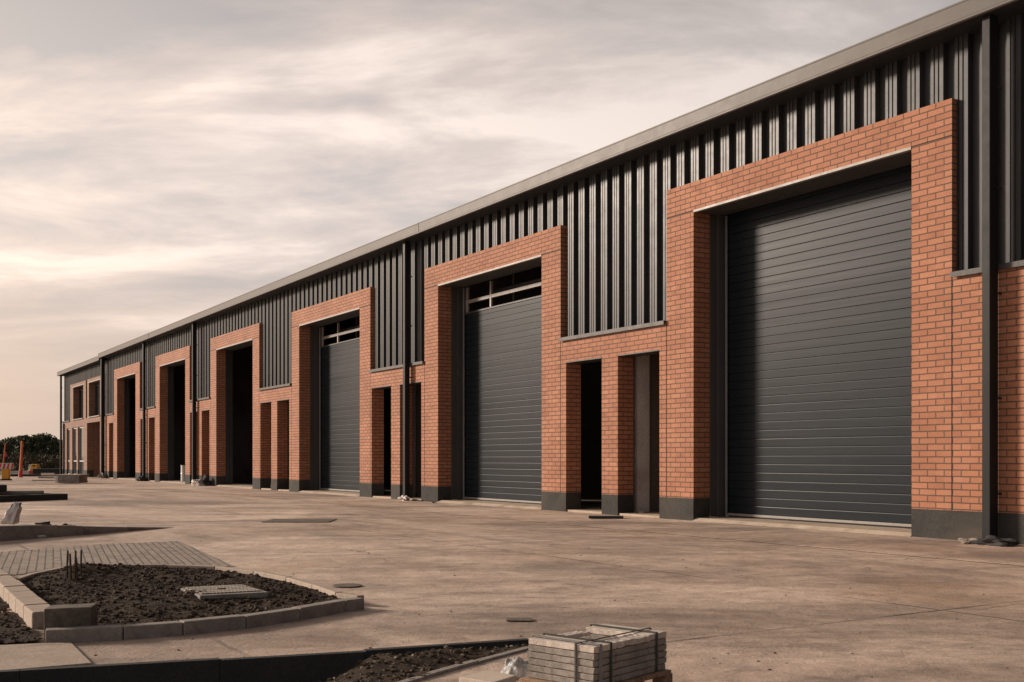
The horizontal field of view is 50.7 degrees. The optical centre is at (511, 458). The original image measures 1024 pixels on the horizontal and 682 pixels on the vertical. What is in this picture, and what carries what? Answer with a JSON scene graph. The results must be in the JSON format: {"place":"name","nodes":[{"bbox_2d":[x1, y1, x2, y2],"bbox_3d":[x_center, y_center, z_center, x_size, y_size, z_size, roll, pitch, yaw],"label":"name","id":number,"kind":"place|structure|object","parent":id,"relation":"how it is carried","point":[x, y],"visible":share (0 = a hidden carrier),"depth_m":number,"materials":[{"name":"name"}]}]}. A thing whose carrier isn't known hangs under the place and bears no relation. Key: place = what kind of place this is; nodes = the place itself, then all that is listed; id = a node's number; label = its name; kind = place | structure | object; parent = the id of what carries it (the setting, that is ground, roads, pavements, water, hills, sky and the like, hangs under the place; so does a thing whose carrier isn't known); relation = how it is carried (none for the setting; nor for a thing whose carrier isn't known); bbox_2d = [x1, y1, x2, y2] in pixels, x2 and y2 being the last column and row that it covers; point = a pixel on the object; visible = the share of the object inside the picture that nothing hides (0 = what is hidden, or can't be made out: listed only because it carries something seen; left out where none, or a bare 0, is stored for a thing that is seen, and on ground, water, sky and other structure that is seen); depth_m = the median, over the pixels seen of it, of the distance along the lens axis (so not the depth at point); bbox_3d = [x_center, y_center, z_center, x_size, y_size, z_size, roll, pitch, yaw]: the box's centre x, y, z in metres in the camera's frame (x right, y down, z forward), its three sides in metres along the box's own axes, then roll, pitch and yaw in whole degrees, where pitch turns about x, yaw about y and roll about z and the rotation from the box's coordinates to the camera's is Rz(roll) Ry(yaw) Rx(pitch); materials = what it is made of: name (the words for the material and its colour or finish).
{"place":"outdoors","nodes":[
{"label":"outdoors","id":0,"kind":"place"},
{"bbox_2d":[0,464,62,474],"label":"rough ground","id":1,"kind":"structure","parent":0,"point":[18,470],"depth_m":80.45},
{"bbox_2d":[0,441,14,456],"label":"tree","id":2,"kind":"object","parent":1,"relation":"on","point":[8,446],"visible":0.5,"depth_m":133.28,"materials":[{"name":"green plant"}]},
{"bbox_2d":[0,452,35,470],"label":"shrub","id":3,"kind":"object","parent":1,"relation":"on","point":[6,461],"visible":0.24,"depth_m":85.84,"materials":[{"name":"green plant"}]},
{"bbox_2d":[3,435,35,455],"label":"tree","id":4,"kind":"object","parent":1,"relation":"on","point":[11,441],"visible":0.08,"depth_m":137.52,"materials":[{"name":"green plant"}]},
{"bbox_2d":[0,450,44,469],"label":"shrub","id":5,"kind":"object","parent":1,"relation":"on","point":[17,456],"visible":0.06,"depth_m":91.52,"materials":[{"name":"green plant"}]},
{"bbox_2d":[8,453,59,470],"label":"shrub","id":6,"kind":"object","parent":1,"relation":"on","point":[16,463],"visible":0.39,"depth_m":83.94,"materials":[{"name":"green plant"}]},
{"bbox_2d":[28,464,40,473],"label":"road barrier","id":7,"kind":"object","parent":1,"relation":"on","point":[32,467],"visible":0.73,"depth_m":67.35,"materials":[{"name":"yellow plastic"}]},
{"bbox_2d":[10,432,59,459],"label":"tree","id":8,"kind":"object","parent":1,"relation":"on","point":[36,442],"visible":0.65,"depth_m":128.94,"materials":[{"name":"green plant"}]},
{"bbox_2d":[17,453,62,468],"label":"shrub","id":9,"kind":"object","parent":1,"relation":"on","point":[48,463],"visible":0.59,"depth_m":79.68,"materials":[{"name":"green plant"}]},
{"bbox_2d":[41,440,62,456],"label":"tree","id":10,"kind":"object","parent":1,"relation":"on","point":[53,441],"visible":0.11,"depth_m":133.86,"materials":[{"name":"green plant"}]},
{"bbox_2d":[0,642,90,669],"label":"concrete path","id":11,"kind":"structure","parent":0,"point":[24,656],"depth_m":5.12,"materials":[{"name":"concrete"}]},
{"bbox_2d":[33,469,59,473],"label":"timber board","id":12,"kind":"object","parent":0,"point":[40,471],"visible":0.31,"depth_m":65.55,"materials":[{"name":"wood"}]},
{"bbox_2d":[0,541,232,574],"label":"block paving","id":13,"kind":"structure","parent":0,"point":[35,560],"depth_m":10.45,"materials":[{"name":"concrete"}]},
{"bbox_2d":[181,465,184,480],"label":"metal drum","id":14,"kind":"object","parent":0,"point":[182,472],"visible":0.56,"depth_m":41.94,"materials":[{"name":"metal"}]},
{"bbox_2d":[0,0,961,439],"label":"sky","id":15,"kind":"structure","parent":0,"point":[163,163],"materials":[{"name":"grey"}]},
{"bbox_2d":[459,670,515,681],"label":"timber block","id":16,"kind":"object","parent":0,"point":[488,676],"depth_m":4.05,"materials":[{"name":"brown wood"}]},
{"bbox_2d":[0,475,1023,681],"bbox_3d":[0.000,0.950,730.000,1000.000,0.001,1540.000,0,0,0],"label":"ground","id":17,"kind":"structure","parent":0,"point":[920,633],"depth_m":7.85,"materials":[{"name":"concrete"}]},
{"bbox_2d":[0,443,13,479],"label":"site barrier","id":18,"kind":"object","parent":17,"relation":"on","point":[5,467],"visible":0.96,"depth_m":47.58,"materials":[{"name":"plastic"}]},
{"bbox_2d":[0,575,16,580],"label":"kerb stone","id":19,"kind":"object","parent":17,"relation":"on","point":[6,578],"visible":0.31,"depth_m":7.74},
{"bbox_2d":[0,669,20,681],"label":"kerb stone","id":20,"kind":"object","parent":17,"relation":"on","point":[11,675],"visible":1,"depth_m":4.76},
{"bbox_2d":[0,580,25,599],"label":"kerb stone","id":21,"kind":"object","parent":17,"relation":"on","point":[10,583],"visible":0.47,"depth_m":7.32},
{"bbox_2d":[4,586,30,605],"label":"kerb stone","id":22,"kind":"object","parent":17,"relation":"on","point":[7,590],"visible":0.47,"depth_m":7.07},
{"bbox_2d":[0,524,40,540],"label":"kerb stone","id":23,"kind":"object","parent":17,"relation":"on","point":[17,532],"visible":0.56,"depth_m":12.68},
{"bbox_2d":[18,441,22,476],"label":"marker post","id":24,"kind":"object","parent":17,"relation":"on","point":[20,465],"visible":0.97,"depth_m":55.31,"materials":[{"name":"orange plastic"}]},
{"bbox_2d":[0,598,41,643],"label":"soil bed","id":25,"kind":"object","parent":17,"relation":"on","point":[3,603],"visible":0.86,"depth_m":5.90,"materials":[{"name":"soil"}]},
{"bbox_2d":[9,591,38,612],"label":"kerb stone","id":26,"kind":"object","parent":17,"relation":"on","point":[13,596],"visible":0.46,"depth_m":6.79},
{"bbox_2d":[15,573,34,581],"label":"kerb stone","id":27,"kind":"object","parent":17,"relation":"on","point":[25,576],"visible":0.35,"depth_m":8.11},
{"bbox_2d":[16,597,47,619],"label":"kerb stone","id":28,"kind":"object","parent":17,"relation":"on","point":[21,603],"visible":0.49,"depth_m":6.45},
{"bbox_2d":[0,493,67,501],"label":"raised kerb","id":29,"kind":"structure","parent":17,"relation":"on","point":[27,497],"depth_m":24.43,"materials":[{"name":"concrete"}]},
{"bbox_2d":[0,488,43,493],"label":"paving slab","id":30,"kind":"structure","parent":29,"relation":"on","point":[26,491],"depth_m":24.86,"materials":[{"name":"concrete"}]},
{"bbox_2d":[24,604,50,628],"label":"kerb stone","id":31,"kind":"object","parent":17,"relation":"on","point":[33,616],"visible":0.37,"depth_m":6.05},
{"bbox_2d":[33,568,58,575],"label":"kerb stone","id":32,"kind":"object","parent":17,"relation":"on","point":[45,571],"visible":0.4,"depth_m":8.48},
{"bbox_2d":[28,524,83,537],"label":"kerb stone","id":33,"kind":"object","parent":17,"relation":"on","point":[56,530],"visible":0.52,"depth_m":13.19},
{"bbox_2d":[44,603,97,639],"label":"concrete block","id":34,"kind":"structure","parent":17,"relation":"on","point":[68,615],"depth_m":5.69,"materials":[{"name":"concrete"}]},
{"bbox_2d":[55,474,88,482],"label":"slab pack","id":35,"kind":"object","parent":17,"relation":"on","point":[70,478],"visible":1,"depth_m":41.52,"materials":[{"name":"grey concrete"}]},
{"bbox_2d":[45,624,122,642],"bbox_3d":[-2.230,0.940,5.636,0.374,0.121,0.085,0,0,-20],"label":"kerb stone","id":36,"kind":"object","parent":17,"relation":"on","point":[86,634],"visible":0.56,"depth_m":5.60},
{"bbox_2d":[83,526,125,534],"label":"kerb stone","id":37,"kind":"object","parent":17,"relation":"on","point":[88,530],"visible":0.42,"depth_m":13.74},
{"bbox_2d":[20,658,219,681],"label":"kerb stone","id":38,"kind":"object","parent":17,"relation":"on","point":[198,670],"visible":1,"depth_m":4.92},
{"bbox_2d":[111,526,172,531],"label":"kerb stone","id":39,"kind":"object","parent":17,"relation":"on","point":[137,528],"visible":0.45,"depth_m":14.34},
{"bbox_2d":[126,564,165,567],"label":"kerb stone","id":40,"kind":"object","parent":17,"relation":"on","point":[152,565],"visible":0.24,"depth_m":9.00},
{"bbox_2d":[122,621,182,639],"bbox_3d":[-1.924,0.940,5.774,0.302,0.120,0.085,0,0,-29],"label":"kerb stone","id":41,"kind":"object","parent":17,"relation":"on","point":[152,630],"visible":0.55,"depth_m":5.74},
{"bbox_2d":[22,562,340,625],"bbox_3d":[-2.372,0.879,7.514,1.877,0.113,3.508,0,0,-28],"label":"soil bed","id":42,"kind":"object","parent":17,"relation":"on","point":[171,603],"visible":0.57,"depth_m":7.09,"materials":[{"name":"soil"}]},
{"bbox_2d":[66,551,68,578],"bbox_3d":[-3.311,0.837,8.044,0.015,0.306,0.019,0,0,23],"label":"steel stake","id":43,"kind":"object","parent":42,"relation":"in","point":[67,565],"visible":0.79,"depth_m":8.04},
{"bbox_2d":[69,554,71,579],"bbox_3d":[-3.251,0.844,7.954,0.026,0.292,0.015,0,0,23],"label":"steel stake","id":44,"kind":"object","parent":42,"relation":"in","point":[70,567],"visible":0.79,"depth_m":7.95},
{"bbox_2d":[74,551,76,579],"bbox_3d":[-3.234,0.835,7.999,0.015,0.310,0.019,0,0,23],"label":"steel stake","id":45,"kind":"object","parent":42,"relation":"in","point":[75,566],"visible":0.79,"depth_m":7.99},
{"bbox_2d":[80,550,81,574],"bbox_3d":[-3.264,0.840,8.181,0.014,0.300,0.019,0,0,0],"label":"steel stake","id":46,"kind":"object","parent":42,"relation":"in","point":[81,562],"visible":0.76,"depth_m":8.17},
{"bbox_2d":[32,563,339,621],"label":"stone chips","id":47,"kind":"object","parent":42,"relation":"on","point":[161,592],"visible":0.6,"depth_m":7.26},
{"bbox_2d":[180,584,267,599],"bbox_3d":[-1.883,0.882,7.052,0.428,0.075,0.518,0,0,-32],"label":"drain cover","id":48,"kind":"object","parent":42,"relation":"on","point":[232,591],"visible":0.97,"depth_m":6.93,"materials":[{"name":"metal"}]},
{"bbox_2d":[164,564,214,569],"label":"kerb stone","id":49,"kind":"object","parent":17,"relation":"on","point":[209,567],"visible":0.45,"depth_m":8.93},
{"bbox_2d":[180,614,245,634],"bbox_3d":[-1.653,0.939,5.959,0.359,0.123,0.085,0,0,-39],"label":"kerb stone","id":50,"kind":"object","parent":17,"relation":"on","point":[213,624],"visible":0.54,"depth_m":5.93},
{"bbox_2d":[215,566,255,574],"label":"kerb stone","id":51,"kind":"object","parent":17,"relation":"on","point":[238,570],"visible":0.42,"depth_m":8.69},
{"bbox_2d":[241,608,299,628],"bbox_3d":[-1.397,0.940,6.222,0.085,0.119,0.388,0,0,38],"label":"kerb stone","id":52,"kind":"object","parent":17,"relation":"on","point":[270,617],"visible":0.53,"depth_m":6.19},
{"bbox_2d":[254,570,291,580],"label":"kerb stone","id":53,"kind":"object","parent":17,"relation":"on","point":[266,574],"visible":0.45,"depth_m":8.27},
{"bbox_2d":[220,650,364,681],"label":"kerb stone","id":54,"kind":"object","parent":17,"relation":"on","point":[313,667],"visible":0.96,"depth_m":5.15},
{"bbox_2d":[263,519,335,521],"bbox_3d":[-3.238,0.943,16.495,1.000,0.006,0.800,0,0,0],"label":"iron cover","id":55,"kind":"object","parent":17,"relation":"on","point":[300,520],"visible":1,"depth_m":16.45,"materials":[{"name":"metal"}]},
{"bbox_2d":[286,577,316,588],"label":"kerb stone","id":56,"kind":"object","parent":17,"relation":"on","point":[301,582],"visible":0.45,"depth_m":7.82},
{"bbox_2d":[291,600,344,619],"bbox_3d":[-1.171,0.939,6.549,0.085,0.122,0.406,0,0,32],"label":"kerb stone","id":57,"kind":"object","parent":17,"relation":"on","point":[318,609],"visible":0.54,"depth_m":6.51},
{"bbox_2d":[312,584,341,595],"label":"kerb stone","id":58,"kind":"object","parent":17,"relation":"on","point":[326,589],"visible":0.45,"depth_m":7.33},
{"bbox_2d":[333,583,361,587],"bbox_3d":[-1.227,0.943,8.045,0.220,0.006,0.217,0,0,0],"label":"iron cover","id":59,"kind":"object","parent":17,"relation":"on","point":[344,585],"visible":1,"depth_m":8.01,"materials":[{"name":"metal"}]},
{"bbox_2d":[336,592,363,598],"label":"kerb stone","id":60,"kind":"object","parent":17,"relation":"on","point":[342,595],"visible":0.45,"depth_m":7.04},
{"bbox_2d":[338,597,363,611],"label":"kerb stone","id":61,"kind":"object","parent":17,"relation":"on","point":[354,604],"visible":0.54,"depth_m":6.75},
{"bbox_2d":[398,676,425,681],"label":"kerb stone","id":62,"kind":"object","parent":17,"relation":"on","point":[418,678],"visible":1,"depth_m":4.61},
{"bbox_2d":[363,642,465,658],"bbox_3d":[-0.481,1.093,5.385,0.522,0.315,0.050,0,0,-22],"label":"kerb stone","id":63,"kind":"object","parent":17,"relation":"on","point":[394,650],"visible":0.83,"depth_m":5.35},
{"bbox_2d":[319,644,528,681],"bbox_3d":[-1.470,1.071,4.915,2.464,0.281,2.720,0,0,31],"label":"soil bed","id":64,"kind":"object","parent":17,"relation":"on","point":[414,660],"visible":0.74,"depth_m":5.08,"materials":[{"name":"soil"}]},
{"bbox_2d":[333,645,513,681],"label":"stone chips","id":65,"kind":"object","parent":64,"relation":"on","point":[419,656],"visible":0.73,"depth_m":5.11,"materials":[{"name":"stone"}]},
{"bbox_2d":[423,660,478,678],"bbox_3d":[-0.278,1.093,4.853,0.045,0.314,0.410,0,0,32],"label":"kerb stone","id":66,"kind":"object","parent":17,"relation":"on","point":[448,669],"visible":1,"depth_m":4.84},
{"bbox_2d":[464,638,528,647],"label":"kerb stone","id":67,"kind":"object","parent":17,"relation":"on","point":[492,644],"visible":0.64,"depth_m":5.53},
{"bbox_2d":[475,646,527,663],"bbox_3d":[-0.040,1.095,5.218,0.045,0.310,0.452,0,0,34],"label":"kerb stone","id":68,"kind":"object","parent":17,"relation":"on","point":[501,655],"visible":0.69,"depth_m":5.18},
{"bbox_2d":[0,513,1023,681],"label":"loose grit","id":69,"kind":"object","parent":17,"relation":"on","point":[564,607],"visible":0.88,"depth_m":6.57,"materials":[{"name":"gravel"}]},
{"bbox_2d":[500,657,528,677],"bbox_3d":[0.026,0.901,4.704,0.174,0.081,0.153,0,0,0],"label":"plastic sheet","id":70,"kind":"object","parent":17,"relation":"on","point":[517,666],"visible":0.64,"depth_m":4.67,"materials":[{"name":"white"}]},
{"bbox_2d":[507,618,531,620],"bbox_3d":[0.043,0.943,6.339,0.150,0.006,0.112,0,0,0],"label":"iron cover","id":71,"kind":"object","parent":17,"relation":"on","point":[519,619],"visible":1,"depth_m":6.32,"materials":[{"name":"metal"}]},
{"bbox_2d":[36,476,1023,565],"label":"concrete apron","id":72,"kind":"object","parent":17,"relation":"on","point":[950,549],"visible":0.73,"depth_m":14.61,"materials":[{"name":"concrete"}]},
{"bbox_2d":[10,474,57,475],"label":"timber board","id":73,"kind":"object","parent":72,"relation":"on","point":[31,475],"visible":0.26,"depth_m":58.27,"materials":[{"name":"wood"}]},
{"bbox_2d":[198,474,210,485],"bbox_3d":[-10.527,0.811,37.038,0.435,0.559,0.598,0,0,-32],"label":"rubble lump","id":74,"kind":"object","parent":72,"relation":"on","point":[204,481],"visible":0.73,"depth_m":36.92,"materials":[{"name":"stone"}]},
{"bbox_2d":[35,476,1018,565],"bbox_3d":[-9.245,0.947,31.660,0.085,0.001,69.000,0,0,-32],"label":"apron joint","id":75,"kind":"object","parent":72,"relation":"on","point":[655,532],"visible":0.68,"depth_m":13.00,"materials":[{"name":"concrete"}]},
{"bbox_2d":[589,516,622,518],"bbox_3d":[1.467,0.908,16.857,0.540,0.035,0.180,0,0,6],"label":"timber offcut","id":76,"kind":"object","parent":72,"relation":"on","point":[620,517],"visible":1,"depth_m":16.77,"materials":[{"name":"wood"}]},
{"bbox_2d":[958,538,977,544],"bbox_3d":[5.017,0.911,11.815,0.172,0.101,0.293,0,0,-32],"label":"rag","id":77,"kind":"object","parent":72,"relation":"on","point":[964,540],"visible":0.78,"depth_m":11.81,"materials":[{"name":"fabric"}]},
{"bbox_2d":[968,535,1019,546],"bbox_3d":[5.158,0.903,11.622,0.294,0.162,0.555,0,0,-32],"label":"rag","id":78,"kind":"object","parent":72,"relation":"on","point":[992,540],"visible":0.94,"depth_m":11.50,"materials":[{"name":"fabric"}]},
{"bbox_2d":[57,0,1023,544],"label":"industrial building","id":79,"kind":"structure","parent":17,"relation":"on","point":[793,298],"depth_m":16.36,"materials":[{"name":"brick"}]},
{"bbox_2d":[72,384,83,419],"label":"window","id":80,"kind":"structure","parent":79,"relation":"in","point":[81,392],"depth_m":59.08,"materials":[{"name":"metal"}]},
{"bbox_2d":[87,378,100,417],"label":"window","id":81,"kind":"structure","parent":79,"relation":"in","point":[98,387],"depth_m":55.19,"materials":[{"name":"metal"}]},
{"bbox_2d":[321,316,384,492],"bbox_3d":[-4.075,-1.837,28.744,0.582,5.427,4.130,0,0,-32],"label":"sectional door","id":82,"kind":"structure","parent":79,"relation":"in","point":[340,361],"depth_m":29.12,"materials":[{"name":"paint"}]},
{"bbox_2d":[464,273,541,503],"bbox_3d":[0.233,-1.837,21.814,0.582,5.427,4.010,0,0,-32],"label":"sectional door","id":83,"kind":"structure","parent":79,"relation":"in","point":[503,342],"depth_m":21.96,"materials":[{"name":"paint"}]},
{"bbox_2d":[726,164,911,528],"bbox_3d":[4.285,-1.473,14.825,0.082,4.699,3.840,0,0,-32],"label":"sectional door","id":84,"kind":"structure","parent":79,"relation":"in","point":[819,282],"depth_m":14.81,"materials":[{"name":"paint"}]},
{"bbox_2d":[519,669,672,681],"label":"wooden pallet","id":85,"kind":"object","parent":17,"relation":"on","point":[664,675],"visible":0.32,"depth_m":4.28,"materials":[{"name":"brown wood"}]},
{"bbox_2d":[527,671,615,681],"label":"paving slab","id":86,"kind":"object","parent":85,"relation":"on","point":[544,676],"depth_m":4.14,"materials":[{"name":"concrete"}]},
{"bbox_2d":[527,664,615,680],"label":"paving slab","id":87,"kind":"object","parent":86,"relation":"on","point":[563,672],"depth_m":4.12,"materials":[{"name":"concrete"}]},
{"bbox_2d":[528,657,615,674],"bbox_3d":[0.231,0.792,4.182,0.326,0.025,0.148,0,0,41],"label":"paving slab","id":88,"kind":"object","parent":87,"relation":"on","point":[568,666],"depth_m":4.11,"materials":[{"name":"concrete"}]},
{"bbox_2d":[527,651,615,666],"bbox_3d":[0.228,0.766,4.187,0.332,0.025,0.147,0,0,41],"label":"paving slab","id":89,"kind":"object","parent":88,"relation":"on","point":[564,659],"depth_m":4.12,"materials":[{"name":"concrete"}]},
{"bbox_2d":[528,644,615,659],"bbox_3d":[0.231,0.740,4.182,0.321,0.025,0.147,0,0,41],"label":"paving slab","id":90,"kind":"object","parent":89,"relation":"on","point":[565,652],"depth_m":4.11,"materials":[{"name":"concrete"}]},
{"bbox_2d":[529,634,615,652],"bbox_3d":[0.233,0.714,4.182,0.323,0.025,0.148,0,0,41],"label":"paving slab","id":91,"kind":"object","parent":90,"relation":"on","point":[567,645],"depth_m":4.13,"materials":[{"name":"concrete"}]},
{"bbox_2d":[532,635,601,681],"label":"packing strap","id":92,"kind":"object","parent":91,"relation":"on","point":[600,662],"visible":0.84,"depth_m":4.05,"materials":[{"name":"plastic"}]},
{"bbox_2d":[543,633,611,681],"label":"packing strap","id":93,"kind":"object","parent":91,"relation":"on","point":[593,640],"visible":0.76,"depth_m":4.11,"materials":[{"name":"plastic"}]},
{"bbox_2d":[574,627,650,681],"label":"packing strap","id":94,"kind":"object","parent":91,"relation":"on","point":[575,662],"visible":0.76,"depth_m":4.08,"materials":[{"name":"plastic"}]},
{"bbox_2d":[558,630,589,636],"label":"paving slab","id":95,"kind":"object","parent":90,"relation":"on","point":[578,633],"depth_m":4.39,"materials":[{"name":"concrete"}]},
{"bbox_2d":[615,668,647,681],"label":"paving slab","id":96,"kind":"object","parent":85,"relation":"on","point":[631,674],"depth_m":4.21,"materials":[{"name":"concrete"}]},
{"bbox_2d":[615,661,648,674],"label":"paving slab","id":97,"kind":"object","parent":96,"relation":"on","point":[633,667],"depth_m":4.21,"materials":[{"name":"concrete"}]},
{"bbox_2d":[613,655,647,668],"bbox_3d":[0.439,0.792,4.247,0.093,0.025,0.223,0,0,41],"label":"paving slab","id":98,"kind":"object","parent":97,"relation":"on","point":[631,661],"depth_m":4.21,"materials":[{"name":"concrete"}]},
{"bbox_2d":[615,648,647,661],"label":"paving slab","id":99,"kind":"object","parent":98,"relation":"on","point":[630,655],"depth_m":4.20,"materials":[{"name":"concrete"}]},
{"bbox_2d":[615,642,647,654],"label":"paving slab","id":100,"kind":"object","parent":99,"relation":"on","point":[630,648],"depth_m":4.21,"materials":[{"name":"concrete"}]},
{"bbox_2d":[602,634,649,647],"bbox_3d":[0.440,0.715,4.245,0.104,0.027,0.228,0,0,41],"label":"paving slab","id":101,"kind":"object","parent":100,"relation":"on","point":[626,640],"depth_m":4.22,"materials":[{"name":"concrete"}]},
{"bbox_2d":[647,663,664,672],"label":"paving slab","id":102,"kind":"object","parent":85,"relation":"on","point":[653,668],"depth_m":4.34,"materials":[{"name":"concrete"}]},
{"bbox_2d":[648,656,666,666],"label":"paving slab","id":103,"kind":"object","parent":102,"relation":"on","point":[661,660],"depth_m":4.36,"materials":[{"name":"concrete"}]},
{"bbox_2d":[647,650,666,660],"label":"paving slab","id":104,"kind":"object","parent":103,"relation":"on","point":[652,656],"depth_m":4.35,"materials":[{"name":"concrete"}]},
{"bbox_2d":[647,644,666,653],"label":"paving slab","id":105,"kind":"object","parent":104,"relation":"on","point":[661,647],"depth_m":4.35,"materials":[{"name":"concrete"}]},
{"bbox_2d":[584,633,665,646],"bbox_3d":[0.466,0.740,4.456,0.328,0.025,0.132,0,0,41],"label":"paving slab","id":106,"kind":"object","parent":105,"relation":"on","point":[651,643],"depth_m":4.39,"materials":[{"name":"concrete"}]},
{"bbox_2d":[586,624,665,640],"bbox_3d":[0.469,0.714,4.454,0.320,0.025,0.132,0,0,41],"label":"paving slab","id":107,"kind":"object","parent":106,"relation":"on","point":[602,630],"depth_m":4.43,"materials":[{"name":"concrete"}]},
{"bbox_2d":[590,624,657,671],"bbox_3d":[0.458,0.775,4.445,0.331,0.158,0.012,0,0,41],"label":"packing strap","id":108,"kind":"object","parent":107,"relation":"on","point":[639,630],"visible":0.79,"depth_m":4.34,"materials":[{"name":"plastic"}]},
{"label":"soil bed","id":109,"kind":"structure","parent":0,"visible":0},
{"bbox_2d":[0,502,21,524],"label":"cement sack","id":110,"kind":"object","parent":109,"relation":"on","point":[12,514],"visible":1,"depth_m":14.10,"materials":[{"name":"paper"}]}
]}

